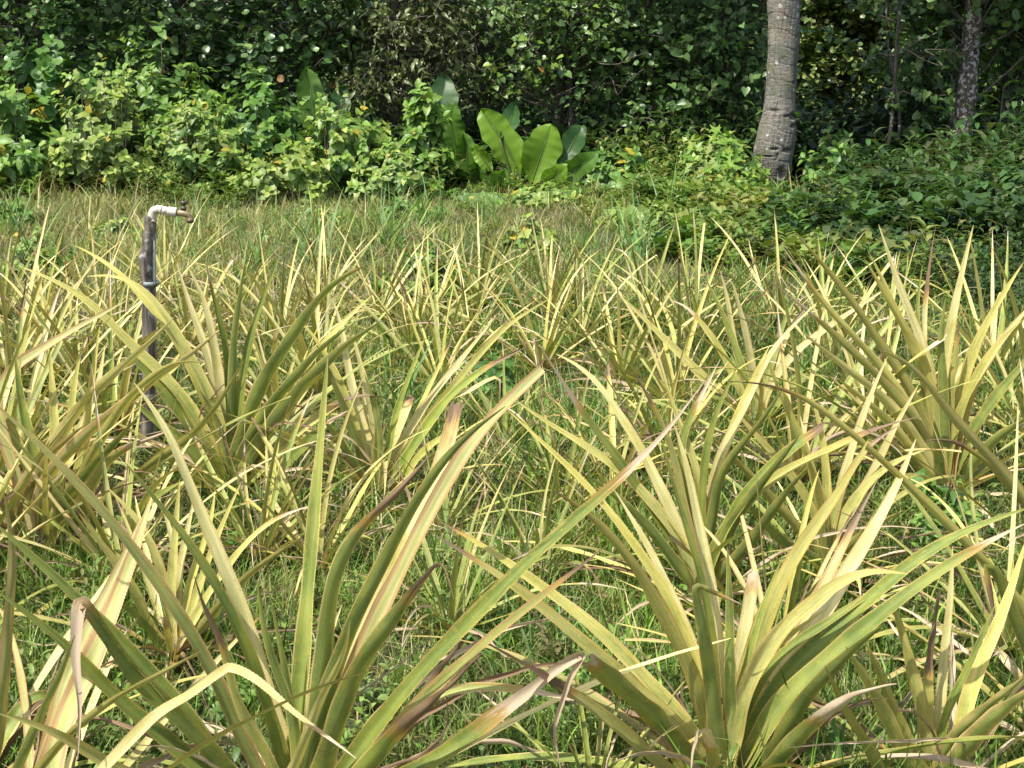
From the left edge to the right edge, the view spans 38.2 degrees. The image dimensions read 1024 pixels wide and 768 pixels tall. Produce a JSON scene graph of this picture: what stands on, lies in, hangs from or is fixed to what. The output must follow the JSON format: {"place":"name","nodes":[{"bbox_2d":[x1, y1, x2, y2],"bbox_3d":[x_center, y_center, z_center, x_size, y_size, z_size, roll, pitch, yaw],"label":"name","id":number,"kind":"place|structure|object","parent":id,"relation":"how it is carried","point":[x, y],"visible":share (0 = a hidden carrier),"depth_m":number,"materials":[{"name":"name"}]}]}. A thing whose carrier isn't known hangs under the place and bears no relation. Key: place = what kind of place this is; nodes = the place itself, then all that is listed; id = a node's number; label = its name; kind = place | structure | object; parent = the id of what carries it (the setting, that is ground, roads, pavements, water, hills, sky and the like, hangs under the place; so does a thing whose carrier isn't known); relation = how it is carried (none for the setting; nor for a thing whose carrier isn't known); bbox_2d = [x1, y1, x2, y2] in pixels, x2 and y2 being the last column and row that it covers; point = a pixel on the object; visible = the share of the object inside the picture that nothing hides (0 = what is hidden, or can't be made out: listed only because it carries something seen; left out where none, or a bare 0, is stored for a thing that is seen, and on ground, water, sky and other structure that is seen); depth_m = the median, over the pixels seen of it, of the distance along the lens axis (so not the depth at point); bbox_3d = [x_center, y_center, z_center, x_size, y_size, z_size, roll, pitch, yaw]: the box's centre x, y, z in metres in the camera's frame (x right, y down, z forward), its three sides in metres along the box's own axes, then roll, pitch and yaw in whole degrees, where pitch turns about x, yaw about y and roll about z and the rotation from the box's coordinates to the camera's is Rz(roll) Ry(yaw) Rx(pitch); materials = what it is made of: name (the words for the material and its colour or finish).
{"place":"outdoors","nodes":[
{"label":"outdoors","id":0,"kind":"place"},
{"bbox_2d":[0,50,1023,767],"bbox_3d":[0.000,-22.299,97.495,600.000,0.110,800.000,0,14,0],"label":"ground","id":1,"kind":"structure","parent":0,"point":[278,614],"depth_m":4.86,"materials":[{"name":"green plant"}]},
{"bbox_2d":[0,77,73,191],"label":"shrub","id":2,"kind":"object","parent":1,"relation":"on","point":[22,151],"visible":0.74,"depth_m":13.63,"materials":[{"name":"green plant"}]},
{"bbox_2d":[0,31,107,153],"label":"shrub","id":3,"kind":"object","parent":1,"relation":"on","point":[48,77],"visible":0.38,"depth_m":14.47,"materials":[{"name":"green plant"}]},
{"bbox_2d":[0,0,148,102],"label":"tree","id":4,"kind":"object","parent":1,"relation":"on","point":[21,24],"visible":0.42,"depth_m":15.34,"materials":[{"name":"green plant"}]},
{"bbox_2d":[0,293,167,582],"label":"pineapple plant","id":5,"kind":"object","parent":1,"relation":"on","point":[6,479],"visible":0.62,"depth_m":4.24,"materials":[{"name":"yellow plant"}]},
{"bbox_2d":[0,267,172,500],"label":"pineapple plant","id":6,"kind":"object","parent":1,"relation":"on","point":[31,403],"visible":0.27,"depth_m":5.17,"materials":[{"name":"yellow plant"}]},
{"bbox_2d":[0,204,181,397],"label":"pineapple plant","id":7,"kind":"object","parent":1,"relation":"on","point":[8,350],"visible":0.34,"depth_m":6.55,"materials":[{"name":"yellow plant"}]},
{"bbox_2d":[0,222,183,384],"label":"pineapple plant","id":8,"kind":"object","parent":1,"relation":"on","point":[86,351],"visible":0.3,"depth_m":6.68,"materials":[{"name":"yellow plant"}]},
{"bbox_2d":[5,247,189,485],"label":"pineapple plant","id":9,"kind":"object","parent":1,"relation":"on","point":[38,369],"visible":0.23,"depth_m":5.54,"materials":[{"name":"yellow plant"}]},
{"bbox_2d":[39,53,167,194],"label":"shrub","id":10,"kind":"object","parent":1,"relation":"on","point":[92,146],"visible":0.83,"depth_m":13.59,"materials":[{"name":"green plant"}]},
{"bbox_2d":[0,493,206,767],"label":"pineapple plant","id":11,"kind":"object","parent":1,"relation":"on","point":[9,733],"visible":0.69,"depth_m":2.99,"materials":[{"name":"yellow plant"}]},
{"bbox_2d":[0,300,290,558],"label":"pineapple plant","id":12,"kind":"object","parent":1,"relation":"on","point":[67,445],"visible":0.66,"depth_m":4.43,"materials":[{"name":"yellow plant"}]},
{"bbox_2d":[0,251,290,456],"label":"pineapple plant","id":13,"kind":"object","parent":1,"relation":"on","point":[112,386],"visible":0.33,"depth_m":5.60,"materials":[{"name":"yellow plant"}]},
{"bbox_2d":[30,0,268,129],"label":"tree","id":14,"kind":"object","parent":1,"relation":"on","point":[172,19],"visible":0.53,"depth_m":15.60,"materials":[{"name":"green plant"}]},
{"bbox_2d":[88,10,222,162],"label":"shrub","id":15,"kind":"object","parent":1,"relation":"on","point":[156,94],"visible":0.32,"depth_m":14.47,"materials":[{"name":"green plant"}]},
{"bbox_2d":[138,201,193,458],"bbox_3d":[-1.266,-0.146,5.413,0.254,1.049,0.070,0,14,0],"label":"water tap","id":16,"kind":"object","parent":1,"relation":"on","point":[147,263],"visible":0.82,"depth_m":5.33,"materials":[{"name":"grey metal"}]},
{"bbox_2d":[0,370,332,638],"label":"pineapple plant","id":17,"kind":"object","parent":1,"relation":"on","point":[91,544],"visible":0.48,"depth_m":4.24,"materials":[{"name":"yellow plant"}]},
{"bbox_2d":[2,481,338,715],"bbox_3d":[-0.889,0.501,3.699,1.037,0.514,0.936,0,14,0],"label":"pineapple plant","id":18,"kind":"object","parent":1,"relation":"on","point":[172,576],"visible":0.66,"depth_m":3.71,"materials":[{"name":"yellow plant"}]},
{"bbox_2d":[0,497,394,767],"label":"pineapple plant","id":19,"kind":"object","parent":1,"relation":"on","point":[60,698],"visible":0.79,"depth_m":2.79,"materials":[{"name":"yellow plant"}]},
{"bbox_2d":[135,82,266,202],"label":"shrub","id":20,"kind":"object","parent":1,"relation":"on","point":[198,129],"visible":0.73,"depth_m":13.52,"materials":[{"name":"green plant"}]},
{"bbox_2d":[2,245,430,524],"bbox_3d":[-0.988,-0.005,4.896,1.185,0.875,1.246,3,14,11],"label":"pineapple plant","id":21,"kind":"object","parent":1,"relation":"on","point":[186,407],"visible":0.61,"depth_m":4.92,"materials":[{"name":"green plant"}]},
{"bbox_2d":[104,390,375,581],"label":"pineapple plant","id":22,"kind":"object","parent":1,"relation":"on","point":[271,491],"visible":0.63,"depth_m":4.38,"materials":[{"name":"yellow plant"}]},
{"bbox_2d":[203,65,321,172],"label":"shrub","id":23,"kind":"object","parent":1,"relation":"on","point":[268,126],"visible":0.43,"depth_m":14.09,"materials":[{"name":"green plant"}]},
{"bbox_2d":[166,224,388,353],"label":"pineapple plant","id":24,"kind":"object","parent":1,"relation":"on","point":[287,298],"visible":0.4,"depth_m":7.33,"materials":[{"name":"yellow plant"}]},
{"bbox_2d":[157,262,399,443],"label":"pineapple plant","id":25,"kind":"object","parent":1,"relation":"on","point":[270,390],"visible":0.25,"depth_m":5.98,"materials":[{"name":"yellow plant"}]},
{"bbox_2d":[217,145,340,205],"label":"shrub","id":26,"kind":"object","parent":1,"relation":"on","point":[298,170],"visible":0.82,"depth_m":13.28,"materials":[{"name":"green plant"}]},
{"bbox_2d":[162,0,406,136],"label":"tree","id":27,"kind":"object","parent":1,"relation":"on","point":[271,38],"visible":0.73,"depth_m":15.42,"materials":[{"name":"green plant"}]},
{"bbox_2d":[158,206,463,403],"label":"pineapple plant","id":28,"kind":"object","parent":1,"relation":"on","point":[302,349],"visible":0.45,"depth_m":6.44,"materials":[{"name":"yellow plant"}]},
{"bbox_2d":[150,369,475,599],"bbox_3d":[-0.560,0.277,4.272,0.919,0.615,0.872,-6,15,-22],"label":"pineapple plant","id":29,"kind":"object","parent":1,"relation":"on","point":[285,484],"visible":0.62,"depth_m":4.32,"materials":[{"name":"yellow plant"}]},
{"bbox_2d":[233,206,406,325],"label":"pineapple plant","id":30,"kind":"object","parent":1,"relation":"on","point":[324,300],"visible":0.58,"depth_m":8.12,"materials":[{"name":"yellow plant"}]},
{"bbox_2d":[296,68,350,139],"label":"paddle leaf plant","id":31,"kind":"object","parent":1,"relation":"on","point":[309,84],"visible":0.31,"depth_m":14.99,"materials":[{"name":"green plant"}]},
{"bbox_2d":[283,92,398,195],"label":"shrub","id":32,"kind":"object","parent":1,"relation":"on","point":[343,139],"visible":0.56,"depth_m":13.65,"materials":[{"name":"green plant"}]},
{"bbox_2d":[0,357,730,767],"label":"pineapple plant","id":33,"kind":"object","parent":1,"relation":"on","point":[372,619],"visible":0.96,"depth_m":2.81,"materials":[{"name":"green plant"}]},
{"bbox_2d":[278,215,455,325],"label":"pineapple plant","id":34,"kind":"object","parent":1,"relation":"on","point":[368,291],"visible":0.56,"depth_m":8.12,"materials":[{"name":"yellow plant"}]},
{"bbox_2d":[196,299,548,508],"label":"pineapple plant","id":35,"kind":"object","parent":1,"relation":"on","point":[365,425],"visible":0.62,"depth_m":4.96,"materials":[{"name":"yellow plant"}]},
{"bbox_2d":[275,0,499,138],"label":"tree","id":36,"kind":"object","parent":1,"relation":"on","point":[395,45],"visible":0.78,"depth_m":15.27,"materials":[{"name":"green plant"}]},
{"bbox_2d":[342,137,445,204],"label":"shrub","id":37,"kind":"object","parent":1,"relation":"on","point":[395,163],"visible":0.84,"depth_m":13.35,"materials":[{"name":"green plant"}]},
{"bbox_2d":[320,229,516,361],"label":"pineapple plant","id":38,"kind":"object","parent":1,"relation":"on","point":[415,309],"visible":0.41,"depth_m":6.99,"materials":[{"name":"yellow plant"}]},
{"bbox_2d":[319,217,531,332],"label":"pineapple plant","id":39,"kind":"object","parent":1,"relation":"on","point":[444,286],"visible":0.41,"depth_m":7.76,"materials":[{"name":"yellow plant"}]},
{"bbox_2d":[373,241,477,309],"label":"leafy weed","id":40,"kind":"object","parent":1,"relation":"on","point":[432,254],"visible":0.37,"depth_m":8.62,"materials":[{"name":"green plant"}]},
{"bbox_2d":[398,78,455,182],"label":"shrub","id":41,"kind":"object","parent":1,"relation":"on","point":[423,131],"visible":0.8,"depth_m":13.84,"materials":[{"name":"green plant"}]},
{"bbox_2d":[311,243,551,410],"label":"pineapple plant","id":42,"kind":"object","parent":1,"relation":"on","point":[436,341],"visible":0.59,"depth_m":6.49,"materials":[{"name":"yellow plant"}]},
{"bbox_2d":[405,73,487,188],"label":"paddle leaf plant","id":43,"kind":"object","parent":1,"relation":"on","point":[459,139],"visible":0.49,"depth_m":14.46,"materials":[{"name":"green plant"}]},
{"bbox_2d":[339,405,557,543],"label":"pineapple plant","id":44,"kind":"object","parent":1,"relation":"on","point":[456,508],"visible":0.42,"depth_m":4.79,"materials":[{"name":"yellow plant"}]},
{"bbox_2d":[284,457,623,675],"bbox_3d":[-0.147,0.462,3.871,0.908,0.465,0.849,9,19,34],"label":"pineapple plant","id":45,"kind":"object","parent":1,"relation":"on","point":[455,602],"visible":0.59,"depth_m":3.89,"materials":[{"name":"yellow plant"}]},
{"bbox_2d":[373,242,551,351],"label":"pineapple plant","id":46,"kind":"object","parent":1,"relation":"on","point":[473,328],"visible":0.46,"depth_m":7.14,"materials":[{"name":"yellow plant"}]},
{"bbox_2d":[389,203,565,305],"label":"pineapple plant","id":47,"kind":"object","parent":1,"relation":"on","point":[476,284],"visible":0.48,"depth_m":8.45,"materials":[{"name":"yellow plant"}]},
{"bbox_2d":[409,0,551,136],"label":"tree","id":48,"kind":"object","parent":1,"relation":"on","point":[478,48],"visible":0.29,"depth_m":16.32,"materials":[{"name":"green plant"}]},
{"bbox_2d":[0,116,996,311],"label":"light undergrowth","id":49,"kind":"object","parent":1,"relation":"on","point":[735,197],"visible":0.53,"depth_m":11.58,"materials":[{"name":"green plant"}]},
{"bbox_2d":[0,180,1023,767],"bbox_3d":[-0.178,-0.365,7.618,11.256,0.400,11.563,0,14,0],"label":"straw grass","id":50,"kind":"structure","parent":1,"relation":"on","point":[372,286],"depth_m":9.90,"materials":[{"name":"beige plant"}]},
{"bbox_2d":[0,63,1023,187],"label":"woodland undergrowth","id":51,"kind":"object","parent":1,"relation":"on","point":[811,124],"visible":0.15,"depth_m":15.20,"materials":[{"name":"green plant"}]},
{"bbox_2d":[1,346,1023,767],"bbox_3d":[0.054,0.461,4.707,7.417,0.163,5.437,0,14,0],"label":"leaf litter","id":52,"kind":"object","parent":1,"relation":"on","point":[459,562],"visible":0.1,"depth_m":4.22,"materials":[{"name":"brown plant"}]},
{"bbox_2d":[410,228,652,382],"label":"pineapple plant","id":53,"kind":"object","parent":1,"relation":"on","point":[548,347],"visible":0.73,"depth_m":6.70,"materials":[{"name":"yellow plant"}]},
{"bbox_2d":[471,101,598,192],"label":"paddle leaf plant","id":54,"kind":"object","parent":1,"relation":"on","point":[544,148],"visible":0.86,"depth_m":13.78,"materials":[{"name":"green plant"}]},
{"bbox_2d":[416,365,669,540],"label":"pineapple plant","id":55,"kind":"object","parent":1,"relation":"on","point":[568,487],"visible":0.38,"depth_m":4.96,"materials":[{"name":"green plant"}]},
{"bbox_2d":[461,212,629,316],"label":"pineapple plant","id":56,"kind":"object","parent":1,"relation":"on","point":[554,299],"visible":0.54,"depth_m":8.09,"materials":[{"name":"yellow plant"}]},
{"bbox_2d":[419,425,681,586],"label":"pineapple plant","id":57,"kind":"object","parent":1,"relation":"on","point":[522,539],"visible":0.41,"depth_m":4.35,"materials":[{"name":"yellow plant"}]},
{"bbox_2d":[491,0,635,128],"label":"sapling","id":58,"kind":"object","parent":1,"relation":"on","point":[608,57],"visible":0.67,"depth_m":14.97,"materials":[{"name":"green plant"}]},
{"bbox_2d":[452,0,675,138],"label":"tree","id":59,"kind":"object","parent":1,"relation":"on","point":[539,71],"visible":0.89,"depth_m":15.11,"materials":[{"name":"green plant"}]},
{"bbox_2d":[484,230,671,351],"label":"pineapple plant","id":60,"kind":"object","parent":1,"relation":"on","point":[585,324],"visible":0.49,"depth_m":7.40,"materials":[{"name":"yellow plant"}]},
{"bbox_2d":[456,637,724,767],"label":"pineapple plant","id":61,"kind":"object","parent":1,"relation":"on","point":[539,745],"visible":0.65,"depth_m":3.08,"materials":[{"name":"green plant"}]},
{"bbox_2d":[569,145,653,191],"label":"shrub","id":62,"kind":"object","parent":1,"relation":"on","point":[608,173],"visible":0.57,"depth_m":13.81,"materials":[{"name":"green plant"}]},
{"bbox_2d":[486,330,760,518],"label":"pineapple plant","id":63,"kind":"object","parent":1,"relation":"on","point":[614,441],"visible":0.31,"depth_m":5.02,"materials":[{"name":"yellow plant"}]},
{"bbox_2d":[503,233,767,396],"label":"pineapple plant","id":64,"kind":"object","parent":1,"relation":"on","point":[626,351],"visible":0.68,"depth_m":6.43,"materials":[{"name":"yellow plant"}]},
{"bbox_2d":[515,0,764,137],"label":"tree","id":65,"kind":"object","parent":1,"relation":"on","point":[651,62],"visible":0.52,"depth_m":15.30,"materials":[{"name":"green plant"}]},
{"bbox_2d":[545,314,796,482],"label":"pineapple plant","id":66,"kind":"object","parent":1,"relation":"on","point":[700,410],"visible":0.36,"depth_m":5.28,"materials":[{"name":"yellow plant"}]},
{"bbox_2d":[501,232,857,406],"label":"pineapple plant","id":67,"kind":"object","parent":1,"relation":"on","point":[665,359],"visible":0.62,"depth_m":6.16,"materials":[{"name":"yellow plant"}]},
{"bbox_2d":[598,208,795,365],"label":"pineapple plant","id":68,"kind":"object","parent":1,"relation":"on","point":[696,283],"visible":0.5,"depth_m":7.38,"materials":[{"name":"yellow plant"}]},
{"bbox_2d":[661,124,770,187],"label":"shrub","id":69,"kind":"object","parent":1,"relation":"on","point":[694,156],"visible":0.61,"depth_m":13.49,"materials":[{"name":"green plant"}]},
{"bbox_2d":[412,409,1023,767],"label":"pineapple plant","id":70,"kind":"object","parent":1,"relation":"on","point":[732,688],"visible":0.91,"depth_m":3.01,"materials":[{"name":"green plant"}]},
{"bbox_2d":[506,303,930,643],"bbox_3d":[0.551,0.246,4.110,1.164,0.920,1.160,0,14,0],"label":"pineapple plant","id":71,"kind":"object","parent":1,"relation":"on","point":[668,519],"visible":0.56,"depth_m":4.12,"materials":[{"name":"yellow plant"}]},
{"bbox_2d":[618,0,822,139],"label":"tree","id":72,"kind":"object","parent":1,"relation":"on","point":[751,57],"visible":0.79,"depth_m":14.98,"materials":[{"name":"green plant"}]},
{"bbox_2d":[606,271,889,431],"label":"pineapple plant","id":73,"kind":"object","parent":1,"relation":"on","point":[764,393],"visible":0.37,"depth_m":5.80,"materials":[{"name":"yellow plant"}]},
{"bbox_2d":[571,429,942,696],"bbox_3d":[0.690,0.469,3.750,0.923,0.641,0.986,-3,14,-14],"label":"pineapple plant","id":74,"kind":"object","parent":1,"relation":"on","point":[793,586],"visible":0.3,"depth_m":3.85,"materials":[{"name":"yellow plant"}]},
{"bbox_2d":[753,0,800,189],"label":"palm tree","id":75,"kind":"object","parent":1,"relation":"on","point":[775,142],"visible":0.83,"depth_m":13.98,"materials":[{"name":"grey plant"}]},
{"bbox_2d":[576,266,981,489],"bbox_3d":[0.981,-0.019,5.094,1.195,0.845,1.263,11,18,39],"label":"pineapple plant","id":76,"kind":"object","parent":1,"relation":"on","point":[798,454],"visible":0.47,"depth_m":5.13,"materials":[{"name":"yellow plant"}]},
{"bbox_2d":[693,212,882,333],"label":"pineapple plant","id":77,"kind":"object","parent":1,"relation":"on","point":[769,292],"visible":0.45,"depth_m":7.59,"materials":[{"name":"yellow plant"}]},
{"bbox_2d":[613,545,1023,767],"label":"pineapple plant","id":78,"kind":"object","parent":1,"relation":"on","point":[966,718],"visible":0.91,"depth_m":3.04,"materials":[{"name":"yellow plant"}]},
{"bbox_2d":[791,125,862,187],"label":"shrub","id":79,"kind":"object","parent":1,"relation":"on","point":[827,155],"visible":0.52,"depth_m":14.14,"materials":[{"name":"green plant"}]},
{"bbox_2d":[638,351,1016,625],"bbox_3d":[0.926,0.286,4.217,1.140,0.765,1.157,0,14,0],"label":"pineapple plant","id":80,"kind":"object","parent":1,"relation":"on","point":[836,520],"visible":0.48,"depth_m":4.27,"materials":[{"name":"yellow plant"}]},
{"bbox_2d":[748,0,933,122],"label":"tree","id":81,"kind":"object","parent":1,"relation":"on","point":[838,63],"visible":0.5,"depth_m":20.43,"materials":[{"name":"green plant"}]},
{"bbox_2d":[738,230,946,372],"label":"pineapple plant","id":82,"kind":"object","parent":1,"relation":"on","point":[829,347],"visible":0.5,"depth_m":6.79,"materials":[{"name":"yellow plant"}]},
{"bbox_2d":[672,224,1023,543],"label":"pineapple plant","id":83,"kind":"object","parent":1,"relation":"on","point":[958,399],"visible":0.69,"depth_m":4.95,"materials":[{"name":"yellow plant"}]},
{"bbox_2d":[699,78,1023,329],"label":"dark undergrowth","id":84,"kind":"object","parent":1,"relation":"on","point":[958,178],"visible":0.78,"depth_m":10.80,"materials":[{"name":"green plant"}]},
{"bbox_2d":[722,381,1023,741],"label":"pineapple plant","id":85,"kind":"object","parent":1,"relation":"on","point":[1015,612],"visible":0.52,"depth_m":3.25,"materials":[{"name":"green plant"}]},
{"bbox_2d":[729,259,1022,452],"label":"pineapple plant","id":86,"kind":"object","parent":1,"relation":"on","point":[857,384],"visible":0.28,"depth_m":5.67,"materials":[{"name":"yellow plant"}]},
{"bbox_2d":[811,0,967,138],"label":"sapling","id":87,"kind":"object","parent":1,"relation":"on","point":[874,49],"visible":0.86,"depth_m":14.82,"materials":[{"name":"green plant"}]},
{"bbox_2d":[791,393,1023,678],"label":"pineapple plant","id":88,"kind":"object","parent":1,"relation":"on","point":[962,603],"visible":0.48,"depth_m":3.94,"materials":[{"name":"yellow plant"}]},
{"bbox_2d":[856,0,979,146],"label":"sapling","id":89,"kind":"object","parent":1,"relation":"on","point":[915,93],"visible":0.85,"depth_m":14.73,"materials":[{"name":"green plant"}]},
{"bbox_2d":[854,0,991,137],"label":"tree","id":90,"kind":"object","parent":1,"relation":"on","point":[908,83],"visible":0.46,"depth_m":15.52,"materials":[{"name":"green plant"}]},
{"bbox_2d":[846,239,1023,446],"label":"pineapple plant","id":91,"kind":"object","parent":1,"relation":"on","point":[994,378],"visible":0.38,"depth_m":5.55,"materials":[{"name":"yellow plant"}]},
{"bbox_2d":[848,348,1023,557],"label":"pineapple plant","id":92,"kind":"object","parent":1,"relation":"on","point":[995,465],"visible":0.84,"depth_m":4.13,"materials":[{"name":"green plant"}]},
{"bbox_2d":[855,222,1023,384],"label":"pineapple plant","id":93,"kind":"object","parent":1,"relation":"on","point":[992,325],"visible":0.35,"depth_m":6.81,"materials":[{"name":"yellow plant"}]},
{"bbox_2d":[907,474,982,553],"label":"leafy weed","id":94,"kind":"object","parent":1,"relation":"on","point":[926,525],"visible":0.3,"depth_m":4.56,"materials":[{"name":"green plant"}]},
{"bbox_2d":[877,0,1015,138],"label":"sapling","id":95,"kind":"object","parent":1,"relation":"on","point":[950,124],"visible":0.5,"depth_m":15.20,"materials":[{"name":"green plant"}]},
{"bbox_2d":[888,0,1023,137],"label":"tree","id":96,"kind":"object","parent":1,"relation":"on","point":[974,25],"visible":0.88,"depth_m":14.77,"materials":[{"name":"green plant"}]},
{"bbox_2d":[948,0,1023,139],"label":"tree","id":97,"kind":"object","parent":1,"relation":"on","point":[987,59],"visible":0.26,"depth_m":15.53,"materials":[{"name":"green plant"}]},
{"bbox_2d":[978,1,1023,115],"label":"tree","id":98,"kind":"object","parent":1,"relation":"on","point":[1013,37],"visible":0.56,"depth_m":15.27,"materials":[{"name":"green plant"}]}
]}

